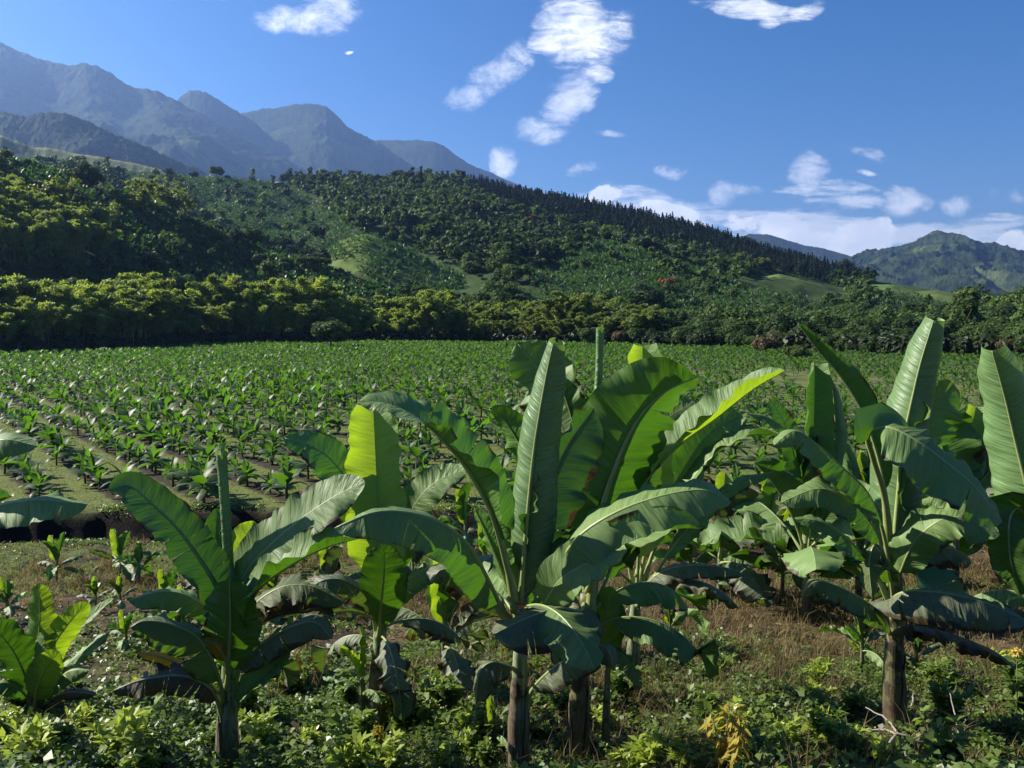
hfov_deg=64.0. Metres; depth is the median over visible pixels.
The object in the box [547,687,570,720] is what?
shrub
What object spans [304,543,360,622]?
banana plant
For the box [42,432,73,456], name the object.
young banana plant
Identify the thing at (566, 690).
shrub
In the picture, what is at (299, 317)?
tree
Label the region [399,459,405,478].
young banana plant
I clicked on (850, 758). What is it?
shrub
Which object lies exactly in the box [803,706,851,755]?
shrub
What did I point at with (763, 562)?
banana plant
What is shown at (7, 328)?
tree
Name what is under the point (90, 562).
grass
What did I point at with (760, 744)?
shrub
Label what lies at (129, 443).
young banana plant
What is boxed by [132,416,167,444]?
young banana plant
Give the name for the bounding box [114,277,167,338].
bamboo clump
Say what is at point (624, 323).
bamboo clump
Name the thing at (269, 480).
young banana plant
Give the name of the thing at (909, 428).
banana plant
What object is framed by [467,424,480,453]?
young banana plant
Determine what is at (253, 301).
tree
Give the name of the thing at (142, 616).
shrub
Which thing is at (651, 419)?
banana plant
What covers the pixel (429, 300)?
tree
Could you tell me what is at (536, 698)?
shrub
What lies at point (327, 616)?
banana plant
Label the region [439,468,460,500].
young banana plant
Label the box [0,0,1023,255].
sky
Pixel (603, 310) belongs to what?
bamboo clump
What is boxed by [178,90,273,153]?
mountain range
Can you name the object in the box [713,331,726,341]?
broadleaf tree
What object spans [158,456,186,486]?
young banana plant
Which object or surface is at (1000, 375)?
banana plant
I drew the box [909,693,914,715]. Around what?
dead stalk
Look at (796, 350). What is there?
broadleaf tree
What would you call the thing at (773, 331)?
broadleaf tree
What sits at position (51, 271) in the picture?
hillside spur
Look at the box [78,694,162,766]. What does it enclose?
shrub
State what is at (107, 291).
tree
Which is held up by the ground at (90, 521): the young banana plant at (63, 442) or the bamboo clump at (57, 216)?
the young banana plant at (63, 442)
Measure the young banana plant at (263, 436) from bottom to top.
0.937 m
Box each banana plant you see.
[0,432,87,528]
[0,456,17,473]
[0,577,27,618]
[0,582,113,710]
[3,454,39,467]
[6,455,45,482]
[8,455,50,487]
[17,472,34,491]
[19,463,53,496]
[23,472,58,497]
[35,424,68,448]
[36,532,83,581]
[37,422,59,444]
[37,423,72,448]
[41,433,78,460]
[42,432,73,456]
[43,445,69,464]
[66,452,109,484]
[67,445,101,463]
[68,447,107,478]
[68,452,80,468]
[68,459,97,483]
[76,576,113,607]
[84,468,113,489]
[86,418,122,444]
[88,529,153,583]
[90,432,103,446]
[96,426,123,448]
[96,433,116,452]
[100,461,145,487]
[105,435,123,451]
[106,573,137,609]
[106,609,143,651]
[108,444,364,767]
[111,435,143,461]
[112,541,166,585]
[116,439,137,459]
[125,443,151,465]
[126,412,161,440]
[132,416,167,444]
[135,442,171,473]
[136,585,212,658]
[141,448,164,470]
[142,419,171,445]
[144,567,192,616]
[150,425,170,445]
[151,508,293,649]
[158,424,187,451]
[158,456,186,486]
[160,461,184,475]
[167,432,188,454]
[167,453,202,491]
[173,461,217,502]
[175,462,186,476]
[179,435,199,455]
[180,437,204,456]
[186,417,210,441]
[189,456,231,497]
[192,439,224,461]
[192,445,204,463]
[200,426,222,444]
[201,423,228,445]
[213,434,227,446]
[223,426,255,452]
[228,454,247,475]
[228,458,260,485]
[232,441,247,456]
[235,419,251,438]
[235,460,255,481]
[242,418,267,442]
[242,439,259,458]
[243,428,251,441]
[251,428,269,443]
[256,472,278,492]
[257,443,274,461]
[259,427,286,450]
[259,439,285,464]
[262,470,275,483]
[262,575,282,599]
[263,426,285,446]
[264,460,307,500]
[269,413,296,434]
[275,452,293,466]
[279,454,296,471]
[281,418,304,432]
[283,405,469,735]
[287,452,312,478]
[290,559,306,571]
[293,594,338,646]
[297,462,320,480]
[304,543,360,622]
[309,420,339,435]
[314,410,334,431]
[322,428,336,437]
[324,410,348,433]
[335,337,730,767]
[391,415,409,429]
[393,557,512,698]
[398,427,418,451]
[398,429,409,440]
[399,421,415,433]
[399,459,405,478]
[400,438,423,464]
[400,466,420,481]
[401,440,432,468]
[403,424,418,439]
[406,552,426,598]
[408,431,427,451]
[413,452,432,469]
[414,461,432,475]
[419,425,434,438]
[419,431,442,455]
[425,444,444,460]
[432,434,442,446]
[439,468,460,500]
[439,482,477,543]
[447,453,457,462]
[455,406,479,421]
[460,410,479,426]
[465,415,488,435]
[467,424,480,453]
[469,522,488,572]
[471,695,509,751]
[475,418,492,439]
[479,324,784,759]
[483,418,493,433]
[483,426,502,445]
[495,432,506,443]
[499,590,597,608]
[500,444,515,460]
[500,453,513,481]
[506,470,515,490]
[615,343,778,697]
[652,529,728,584]
[658,472,777,607]
[661,604,687,635]
[697,363,905,621]
[710,454,732,474]
[715,463,751,480]
[722,447,742,467]
[723,507,828,601]
[724,439,751,458]
[735,472,810,568]
[742,417,756,425]
[744,435,762,452]
[744,448,769,466]
[750,443,964,597]
[750,464,760,473]
[753,422,769,444]
[755,435,776,453]
[768,447,783,460]
[773,315,1023,733]
[791,415,804,430]
[819,598,885,671]
[847,422,854,437]
[847,435,864,454]
[883,637,942,670]
[920,404,1023,581]
[922,341,1023,612]
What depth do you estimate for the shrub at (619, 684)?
9.98 m
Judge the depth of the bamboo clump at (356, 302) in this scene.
245.01 m
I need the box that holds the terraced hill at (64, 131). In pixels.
[0,112,212,176]
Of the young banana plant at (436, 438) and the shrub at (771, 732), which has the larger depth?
the young banana plant at (436, 438)
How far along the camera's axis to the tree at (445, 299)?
241.05 m
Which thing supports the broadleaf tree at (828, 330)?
on the ground at (90, 521)
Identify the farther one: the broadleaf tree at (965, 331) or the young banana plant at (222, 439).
the broadleaf tree at (965, 331)
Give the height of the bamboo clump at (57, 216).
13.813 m
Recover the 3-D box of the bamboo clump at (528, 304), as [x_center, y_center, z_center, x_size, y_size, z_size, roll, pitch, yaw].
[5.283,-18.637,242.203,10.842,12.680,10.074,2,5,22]
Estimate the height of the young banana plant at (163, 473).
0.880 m
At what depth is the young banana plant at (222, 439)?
38.38 m
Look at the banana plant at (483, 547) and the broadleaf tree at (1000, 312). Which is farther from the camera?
the broadleaf tree at (1000, 312)
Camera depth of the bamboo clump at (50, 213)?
223.53 m
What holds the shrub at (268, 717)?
on the ground at (90, 521)
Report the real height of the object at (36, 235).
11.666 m
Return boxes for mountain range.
[0,42,313,181]
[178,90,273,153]
[240,103,424,177]
[377,139,544,194]
[735,234,850,263]
[838,230,1023,296]
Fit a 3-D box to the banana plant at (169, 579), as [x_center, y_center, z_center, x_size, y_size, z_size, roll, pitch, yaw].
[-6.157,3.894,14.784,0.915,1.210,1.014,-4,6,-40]
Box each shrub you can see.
[0,677,25,708]
[0,704,33,751]
[0,712,59,763]
[49,708,79,750]
[58,678,88,690]
[60,748,75,767]
[64,699,98,732]
[77,698,95,709]
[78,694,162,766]
[79,703,152,748]
[86,729,144,767]
[87,760,118,767]
[93,709,118,727]
[127,675,144,704]
[131,743,162,767]
[136,731,172,760]
[137,612,159,619]
[182,688,198,705]
[193,726,215,753]
[214,659,221,676]
[215,712,253,741]
[236,747,268,767]
[238,678,266,717]
[238,705,278,745]
[246,734,276,758]
[252,711,277,728]
[253,728,285,752]
[272,674,290,691]
[280,662,313,693]
[299,709,341,731]
[299,725,319,746]
[304,697,324,711]
[322,720,346,730]
[322,728,372,767]
[323,708,378,747]
[323,734,345,750]
[326,725,336,741]
[334,666,359,702]
[341,728,404,767]
[358,737,387,767]
[371,721,384,742]
[378,665,437,733]
[414,667,466,712]
[414,698,459,736]
[416,695,439,723]
[416,734,440,756]
[423,733,464,767]
[435,745,468,767]
[440,703,477,732]
[447,720,479,756]
[471,703,507,744]
[473,736,496,763]
[530,693,543,706]
[530,712,549,736]
[536,749,554,764]
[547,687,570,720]
[547,737,560,752]
[554,668,571,696]
[556,730,566,745]
[590,703,615,731]
[591,687,624,710]
[598,740,629,767]
[601,664,647,705]
[610,731,670,767]
[649,729,670,743]
[663,738,712,767]
[678,661,696,672]
[686,682,722,721]
[688,663,704,681]
[688,689,702,698]
[697,758,714,767]
[698,696,757,738]
[698,702,753,767]
[708,742,745,767]
[717,652,737,678]
[717,739,766,767]
[733,693,778,725]
[738,726,786,767]
[757,724,789,751]
[762,712,801,751]
[783,685,829,714]
[798,704,870,759]
[800,678,836,696]
[803,656,833,684]
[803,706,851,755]
[834,748,861,765]
[837,682,866,717]
[840,729,868,745]
[840,733,870,757]
[849,630,867,654]
[865,732,917,765]
[879,751,895,767]
[885,718,925,748]
[910,703,977,765]
[916,656,954,688]
[925,674,978,724]
[935,661,964,681]
[968,726,1011,756]
[983,694,1007,708]
[988,646,1021,675]
[997,656,1023,712]
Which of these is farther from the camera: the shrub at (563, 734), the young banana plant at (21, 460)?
the young banana plant at (21, 460)
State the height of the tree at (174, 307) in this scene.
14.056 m
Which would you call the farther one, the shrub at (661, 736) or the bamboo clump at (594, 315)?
the bamboo clump at (594, 315)
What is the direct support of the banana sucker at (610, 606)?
on the ground at (90, 521)
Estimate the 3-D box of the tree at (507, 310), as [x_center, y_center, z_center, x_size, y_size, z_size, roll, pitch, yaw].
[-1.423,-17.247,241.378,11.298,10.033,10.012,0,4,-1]
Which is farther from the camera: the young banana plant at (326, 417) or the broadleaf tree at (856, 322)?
the broadleaf tree at (856, 322)
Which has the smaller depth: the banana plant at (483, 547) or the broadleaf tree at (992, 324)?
the banana plant at (483, 547)
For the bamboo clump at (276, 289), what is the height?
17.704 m
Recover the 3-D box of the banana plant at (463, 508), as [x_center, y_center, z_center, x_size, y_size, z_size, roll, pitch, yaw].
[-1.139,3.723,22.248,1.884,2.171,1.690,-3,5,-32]
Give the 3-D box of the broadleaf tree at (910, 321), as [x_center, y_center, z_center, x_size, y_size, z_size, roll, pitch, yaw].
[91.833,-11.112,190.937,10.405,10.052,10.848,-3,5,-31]
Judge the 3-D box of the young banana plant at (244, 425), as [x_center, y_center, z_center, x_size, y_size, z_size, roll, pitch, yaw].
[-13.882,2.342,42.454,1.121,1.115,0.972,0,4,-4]
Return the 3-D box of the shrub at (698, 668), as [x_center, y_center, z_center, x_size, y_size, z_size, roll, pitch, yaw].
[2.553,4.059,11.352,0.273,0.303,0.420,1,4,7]
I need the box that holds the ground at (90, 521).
[0,343,1023,767]
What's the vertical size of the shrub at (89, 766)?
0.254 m
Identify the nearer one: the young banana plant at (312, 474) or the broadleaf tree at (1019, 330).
the young banana plant at (312, 474)
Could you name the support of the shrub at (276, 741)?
on the ground at (90, 521)
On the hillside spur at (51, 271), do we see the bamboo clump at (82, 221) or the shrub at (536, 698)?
the bamboo clump at (82, 221)
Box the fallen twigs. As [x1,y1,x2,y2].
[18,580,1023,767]
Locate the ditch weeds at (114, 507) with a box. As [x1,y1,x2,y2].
[0,500,481,547]
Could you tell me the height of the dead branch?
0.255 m
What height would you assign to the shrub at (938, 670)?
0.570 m
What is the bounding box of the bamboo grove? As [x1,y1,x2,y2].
[1,173,770,263]
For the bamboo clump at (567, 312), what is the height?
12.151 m
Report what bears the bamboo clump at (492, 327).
on the ground at (90, 521)
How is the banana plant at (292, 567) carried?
on the ground at (90, 521)
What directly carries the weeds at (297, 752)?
on the ground at (90, 521)
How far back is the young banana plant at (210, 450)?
33.59 m
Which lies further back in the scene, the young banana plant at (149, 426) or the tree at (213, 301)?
the tree at (213, 301)
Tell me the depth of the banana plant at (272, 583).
15.72 m
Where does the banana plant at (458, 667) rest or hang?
on the ground at (90, 521)
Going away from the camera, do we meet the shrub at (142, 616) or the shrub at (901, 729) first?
the shrub at (901, 729)
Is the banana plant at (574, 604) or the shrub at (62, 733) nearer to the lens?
the shrub at (62, 733)
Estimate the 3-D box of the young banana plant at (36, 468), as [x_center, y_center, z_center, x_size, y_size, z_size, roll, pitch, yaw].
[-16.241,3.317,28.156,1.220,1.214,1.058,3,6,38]
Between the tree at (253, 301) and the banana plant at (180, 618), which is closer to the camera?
the banana plant at (180, 618)
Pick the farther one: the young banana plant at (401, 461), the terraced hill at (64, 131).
the terraced hill at (64, 131)
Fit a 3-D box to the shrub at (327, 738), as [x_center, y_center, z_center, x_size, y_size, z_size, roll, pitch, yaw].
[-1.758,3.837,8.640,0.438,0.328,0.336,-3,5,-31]
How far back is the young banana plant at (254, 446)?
35.96 m
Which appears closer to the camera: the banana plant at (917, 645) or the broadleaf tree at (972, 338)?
the banana plant at (917, 645)
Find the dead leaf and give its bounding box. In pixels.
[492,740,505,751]
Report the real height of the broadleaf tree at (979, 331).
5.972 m
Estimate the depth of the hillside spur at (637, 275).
428.28 m
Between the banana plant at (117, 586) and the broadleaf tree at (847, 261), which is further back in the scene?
the broadleaf tree at (847, 261)
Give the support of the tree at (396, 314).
on the ground at (90, 521)
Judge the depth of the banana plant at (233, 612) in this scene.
7.76 m
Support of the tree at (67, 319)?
on the ground at (90, 521)
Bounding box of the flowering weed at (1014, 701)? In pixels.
[1004,647,1023,723]
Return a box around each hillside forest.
[6,149,1000,310]
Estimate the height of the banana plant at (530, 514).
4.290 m
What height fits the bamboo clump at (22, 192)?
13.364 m
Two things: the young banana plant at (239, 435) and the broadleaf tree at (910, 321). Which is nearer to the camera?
the young banana plant at (239, 435)
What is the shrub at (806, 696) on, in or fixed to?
on the ground at (90, 521)
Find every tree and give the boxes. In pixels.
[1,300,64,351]
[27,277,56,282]
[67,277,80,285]
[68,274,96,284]
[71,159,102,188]
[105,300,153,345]
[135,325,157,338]
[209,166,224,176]
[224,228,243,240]
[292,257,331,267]
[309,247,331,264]
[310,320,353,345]
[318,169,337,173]
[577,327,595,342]
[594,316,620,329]
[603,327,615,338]
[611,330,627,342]
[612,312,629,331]
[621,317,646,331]
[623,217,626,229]
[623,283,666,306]
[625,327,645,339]
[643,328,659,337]
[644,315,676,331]
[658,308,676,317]
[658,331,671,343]
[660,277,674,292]
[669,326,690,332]
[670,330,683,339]
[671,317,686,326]
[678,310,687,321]
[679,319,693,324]
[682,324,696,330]
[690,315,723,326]
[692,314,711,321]
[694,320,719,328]
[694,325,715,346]
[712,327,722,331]
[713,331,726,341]
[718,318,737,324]
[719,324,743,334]
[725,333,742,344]
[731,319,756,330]
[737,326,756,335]
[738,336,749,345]
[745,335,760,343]
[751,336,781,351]
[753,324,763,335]
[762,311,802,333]
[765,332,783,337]
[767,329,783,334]
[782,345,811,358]
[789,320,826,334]
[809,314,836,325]
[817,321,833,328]
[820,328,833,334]
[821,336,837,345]
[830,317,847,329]
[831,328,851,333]
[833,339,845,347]
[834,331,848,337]
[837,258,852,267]
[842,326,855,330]
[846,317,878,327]
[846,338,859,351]
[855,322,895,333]
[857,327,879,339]
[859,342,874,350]
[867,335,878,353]
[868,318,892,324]
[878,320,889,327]
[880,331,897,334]
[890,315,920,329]
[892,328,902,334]
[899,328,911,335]
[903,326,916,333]
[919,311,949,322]
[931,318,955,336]
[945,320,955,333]
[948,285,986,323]
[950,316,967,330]
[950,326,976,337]
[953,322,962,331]
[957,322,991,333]
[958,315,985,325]
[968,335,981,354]
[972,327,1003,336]
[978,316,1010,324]
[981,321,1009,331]
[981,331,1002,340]
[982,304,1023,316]
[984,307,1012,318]
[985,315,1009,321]
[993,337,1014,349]
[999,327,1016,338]
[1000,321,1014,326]
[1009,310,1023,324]
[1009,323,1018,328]
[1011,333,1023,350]
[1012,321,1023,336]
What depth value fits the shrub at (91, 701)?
9.79 m
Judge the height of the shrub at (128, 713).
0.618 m
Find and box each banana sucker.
[323,627,401,718]
[596,586,639,754]
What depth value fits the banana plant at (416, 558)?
17.02 m
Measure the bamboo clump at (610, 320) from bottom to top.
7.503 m
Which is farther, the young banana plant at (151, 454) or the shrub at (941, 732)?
the young banana plant at (151, 454)
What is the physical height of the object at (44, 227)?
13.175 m
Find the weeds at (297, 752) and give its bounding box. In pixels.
[0,543,1023,767]
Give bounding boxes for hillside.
[0,149,1023,335]
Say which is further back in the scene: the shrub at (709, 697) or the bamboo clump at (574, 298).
the bamboo clump at (574, 298)
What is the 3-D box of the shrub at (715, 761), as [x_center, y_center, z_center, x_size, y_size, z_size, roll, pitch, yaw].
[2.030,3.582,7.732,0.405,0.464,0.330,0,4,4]
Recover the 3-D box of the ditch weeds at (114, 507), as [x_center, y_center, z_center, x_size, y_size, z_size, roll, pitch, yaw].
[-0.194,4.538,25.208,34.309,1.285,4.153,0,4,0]
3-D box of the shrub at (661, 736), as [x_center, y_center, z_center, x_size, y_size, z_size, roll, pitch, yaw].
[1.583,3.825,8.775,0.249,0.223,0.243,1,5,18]
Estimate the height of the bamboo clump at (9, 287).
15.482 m
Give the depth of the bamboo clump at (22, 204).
224.36 m
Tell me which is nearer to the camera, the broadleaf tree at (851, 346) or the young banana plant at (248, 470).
the young banana plant at (248, 470)
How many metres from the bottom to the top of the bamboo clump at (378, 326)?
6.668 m
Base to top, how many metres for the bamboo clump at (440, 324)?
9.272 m
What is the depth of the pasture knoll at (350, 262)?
370.75 m
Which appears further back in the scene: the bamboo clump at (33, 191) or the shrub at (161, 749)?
the bamboo clump at (33, 191)
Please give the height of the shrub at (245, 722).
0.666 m
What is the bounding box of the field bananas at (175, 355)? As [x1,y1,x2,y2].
[0,339,1023,444]
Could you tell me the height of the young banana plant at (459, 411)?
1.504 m
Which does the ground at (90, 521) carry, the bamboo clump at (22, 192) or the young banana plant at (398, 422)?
the young banana plant at (398, 422)
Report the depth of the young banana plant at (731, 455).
33.81 m
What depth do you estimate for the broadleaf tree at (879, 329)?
166.39 m
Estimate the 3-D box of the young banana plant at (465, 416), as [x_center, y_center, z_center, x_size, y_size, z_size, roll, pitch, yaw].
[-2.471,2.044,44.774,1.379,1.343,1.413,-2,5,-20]
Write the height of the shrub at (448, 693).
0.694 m
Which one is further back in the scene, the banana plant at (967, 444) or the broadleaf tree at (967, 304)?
the broadleaf tree at (967, 304)
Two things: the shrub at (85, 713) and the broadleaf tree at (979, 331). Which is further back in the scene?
the broadleaf tree at (979, 331)
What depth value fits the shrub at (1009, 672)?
9.86 m
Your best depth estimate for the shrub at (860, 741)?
8.43 m
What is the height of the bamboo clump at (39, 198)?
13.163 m
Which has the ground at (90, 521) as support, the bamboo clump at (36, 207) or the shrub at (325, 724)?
the shrub at (325, 724)
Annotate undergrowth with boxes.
[0,329,1023,357]
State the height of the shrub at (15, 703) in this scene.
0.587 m
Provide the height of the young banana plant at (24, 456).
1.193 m
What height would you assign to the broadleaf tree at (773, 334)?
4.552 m
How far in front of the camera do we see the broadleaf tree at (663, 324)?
205.31 m
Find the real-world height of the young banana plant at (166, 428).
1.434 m
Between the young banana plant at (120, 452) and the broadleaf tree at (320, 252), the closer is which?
the young banana plant at (120, 452)
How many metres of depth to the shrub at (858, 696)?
9.73 m
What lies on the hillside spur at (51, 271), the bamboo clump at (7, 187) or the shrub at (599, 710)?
the bamboo clump at (7, 187)
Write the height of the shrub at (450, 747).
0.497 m
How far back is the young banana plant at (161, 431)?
38.79 m
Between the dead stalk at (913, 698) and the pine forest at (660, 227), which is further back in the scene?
the pine forest at (660, 227)
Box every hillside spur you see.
[0,163,350,333]
[556,243,745,309]
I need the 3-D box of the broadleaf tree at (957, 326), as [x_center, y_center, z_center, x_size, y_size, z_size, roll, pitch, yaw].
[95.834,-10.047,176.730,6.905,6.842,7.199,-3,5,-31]
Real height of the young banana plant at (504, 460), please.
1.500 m
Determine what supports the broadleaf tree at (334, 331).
on the ground at (90, 521)
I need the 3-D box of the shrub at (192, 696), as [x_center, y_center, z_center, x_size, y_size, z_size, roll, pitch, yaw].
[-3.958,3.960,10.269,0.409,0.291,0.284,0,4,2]
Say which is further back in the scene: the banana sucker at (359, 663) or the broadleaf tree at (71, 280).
the broadleaf tree at (71, 280)
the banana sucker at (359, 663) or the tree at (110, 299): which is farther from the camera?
the tree at (110, 299)
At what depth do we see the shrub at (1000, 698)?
10.12 m
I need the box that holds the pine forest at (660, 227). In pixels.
[467,174,862,281]
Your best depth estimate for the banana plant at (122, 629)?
12.98 m
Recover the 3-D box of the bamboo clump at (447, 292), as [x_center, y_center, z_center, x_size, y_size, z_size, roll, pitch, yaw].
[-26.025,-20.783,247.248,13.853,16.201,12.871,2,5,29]
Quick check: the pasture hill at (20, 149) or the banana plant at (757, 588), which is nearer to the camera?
the banana plant at (757, 588)
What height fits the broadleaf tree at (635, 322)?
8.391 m
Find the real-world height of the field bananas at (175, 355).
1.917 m
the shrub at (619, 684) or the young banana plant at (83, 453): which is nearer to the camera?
the shrub at (619, 684)
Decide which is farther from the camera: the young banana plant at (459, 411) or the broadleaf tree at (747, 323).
the broadleaf tree at (747, 323)
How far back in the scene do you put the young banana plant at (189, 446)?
36.49 m
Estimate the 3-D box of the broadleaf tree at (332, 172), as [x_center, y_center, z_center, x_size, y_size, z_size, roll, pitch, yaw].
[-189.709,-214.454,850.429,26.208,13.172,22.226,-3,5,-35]
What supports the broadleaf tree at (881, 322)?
on the hillside
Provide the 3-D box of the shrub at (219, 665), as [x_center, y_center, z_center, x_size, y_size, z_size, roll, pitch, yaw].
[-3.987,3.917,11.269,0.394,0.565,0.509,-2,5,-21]
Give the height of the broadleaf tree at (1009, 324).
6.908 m
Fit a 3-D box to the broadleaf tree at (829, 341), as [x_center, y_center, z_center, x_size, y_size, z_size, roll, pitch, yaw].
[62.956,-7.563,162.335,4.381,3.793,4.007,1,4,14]
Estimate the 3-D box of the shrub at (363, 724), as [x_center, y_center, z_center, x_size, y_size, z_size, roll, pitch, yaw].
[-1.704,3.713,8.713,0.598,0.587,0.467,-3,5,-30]
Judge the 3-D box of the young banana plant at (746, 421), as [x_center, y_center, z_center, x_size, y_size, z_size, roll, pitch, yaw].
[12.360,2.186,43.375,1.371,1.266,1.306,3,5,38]
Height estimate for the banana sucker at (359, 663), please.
1.306 m
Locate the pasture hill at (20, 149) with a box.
[0,135,182,175]
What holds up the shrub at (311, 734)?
on the ground at (90, 521)
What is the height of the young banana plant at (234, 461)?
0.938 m
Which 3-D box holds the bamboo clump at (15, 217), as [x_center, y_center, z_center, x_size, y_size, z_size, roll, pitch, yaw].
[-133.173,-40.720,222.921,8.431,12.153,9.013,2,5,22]
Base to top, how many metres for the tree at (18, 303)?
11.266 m
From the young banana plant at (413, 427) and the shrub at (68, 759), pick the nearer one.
the shrub at (68, 759)
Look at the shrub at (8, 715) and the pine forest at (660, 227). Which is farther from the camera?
the pine forest at (660, 227)
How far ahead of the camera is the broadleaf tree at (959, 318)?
176.74 m
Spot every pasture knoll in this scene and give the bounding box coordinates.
[322,234,459,293]
[766,274,811,283]
[870,284,956,302]
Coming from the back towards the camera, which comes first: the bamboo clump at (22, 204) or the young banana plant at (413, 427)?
the bamboo clump at (22, 204)
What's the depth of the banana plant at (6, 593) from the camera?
14.79 m
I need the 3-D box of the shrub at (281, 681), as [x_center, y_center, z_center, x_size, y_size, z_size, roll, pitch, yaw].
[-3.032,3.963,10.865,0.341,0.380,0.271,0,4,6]
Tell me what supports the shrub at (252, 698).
on the ground at (90, 521)
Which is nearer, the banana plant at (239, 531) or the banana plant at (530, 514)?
the banana plant at (530, 514)
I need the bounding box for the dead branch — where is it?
[856,707,923,760]
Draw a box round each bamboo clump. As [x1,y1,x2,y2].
[0,175,24,186]
[0,182,25,196]
[0,186,16,197]
[0,189,33,200]
[0,194,17,207]
[0,205,33,251]
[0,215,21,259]
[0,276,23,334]
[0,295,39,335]
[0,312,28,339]
[1,197,34,212]
[3,180,29,189]
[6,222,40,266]
[6,273,40,295]
[6,278,62,336]
[7,211,20,221]
[12,190,45,205]
[13,188,38,196]
[13,208,52,217]
[15,211,63,226]
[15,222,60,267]
[19,194,49,204]
[20,199,46,209]
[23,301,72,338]
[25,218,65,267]
[30,209,63,248]
[31,280,106,336]
[32,211,70,253]
[34,209,64,251]
[35,192,58,207]
[35,203,62,210]
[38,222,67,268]
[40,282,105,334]
[47,204,77,210]
[53,213,80,252]
[54,220,70,259]
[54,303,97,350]
[58,279,94,286]
[59,204,88,250]
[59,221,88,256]
[62,219,89,255]
[63,209,94,252]
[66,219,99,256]
[76,279,129,293]
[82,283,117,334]
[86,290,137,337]
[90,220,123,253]
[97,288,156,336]
[100,271,170,288]
[112,278,184,334]
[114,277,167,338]
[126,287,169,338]
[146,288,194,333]
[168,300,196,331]
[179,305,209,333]
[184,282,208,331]
[185,273,256,332]
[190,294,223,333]
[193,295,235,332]
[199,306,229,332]
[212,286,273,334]
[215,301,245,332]
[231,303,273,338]
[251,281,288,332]
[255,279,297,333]
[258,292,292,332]
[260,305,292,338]
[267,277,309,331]
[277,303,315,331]
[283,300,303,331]
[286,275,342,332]
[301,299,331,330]
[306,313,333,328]
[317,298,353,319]
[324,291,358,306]
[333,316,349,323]
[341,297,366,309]
[341,310,374,333]
[344,315,379,335]
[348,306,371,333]
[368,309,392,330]
[370,320,390,337]
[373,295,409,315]
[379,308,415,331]
[383,317,416,331]
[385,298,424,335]
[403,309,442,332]
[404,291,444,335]
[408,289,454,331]
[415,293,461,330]
[429,311,456,334]
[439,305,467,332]
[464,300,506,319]
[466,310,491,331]
[467,318,492,341]
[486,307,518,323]
[488,320,506,331]
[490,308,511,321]
[494,320,520,340]
[507,300,538,329]
[508,306,545,319]
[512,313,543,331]
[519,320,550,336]
[535,297,570,335]
[541,319,555,333]
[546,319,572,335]
[550,301,588,330]
[551,290,605,330]
[571,315,601,342]
[575,311,608,322]
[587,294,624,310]
[588,307,616,315]
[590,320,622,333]
[600,309,626,316]
[603,316,624,330]
[609,308,631,314]
[618,320,641,328]
[624,303,663,316]
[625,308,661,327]
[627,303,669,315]
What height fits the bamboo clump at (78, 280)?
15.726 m
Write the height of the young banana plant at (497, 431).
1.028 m
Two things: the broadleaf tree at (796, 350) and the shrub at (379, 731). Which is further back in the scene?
the broadleaf tree at (796, 350)
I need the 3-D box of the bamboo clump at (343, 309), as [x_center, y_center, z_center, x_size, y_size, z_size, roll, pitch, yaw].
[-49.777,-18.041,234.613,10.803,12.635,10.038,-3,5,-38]
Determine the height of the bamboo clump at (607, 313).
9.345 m
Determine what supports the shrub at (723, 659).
on the ground at (90, 521)
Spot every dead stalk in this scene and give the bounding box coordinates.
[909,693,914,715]
[946,679,965,756]
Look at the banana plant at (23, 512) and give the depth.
8.10 m
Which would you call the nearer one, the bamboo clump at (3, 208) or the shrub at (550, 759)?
the shrub at (550, 759)
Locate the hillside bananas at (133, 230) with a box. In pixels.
[1,156,950,312]
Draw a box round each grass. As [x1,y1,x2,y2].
[0,386,1006,595]
[0,533,1023,767]
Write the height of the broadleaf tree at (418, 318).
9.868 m

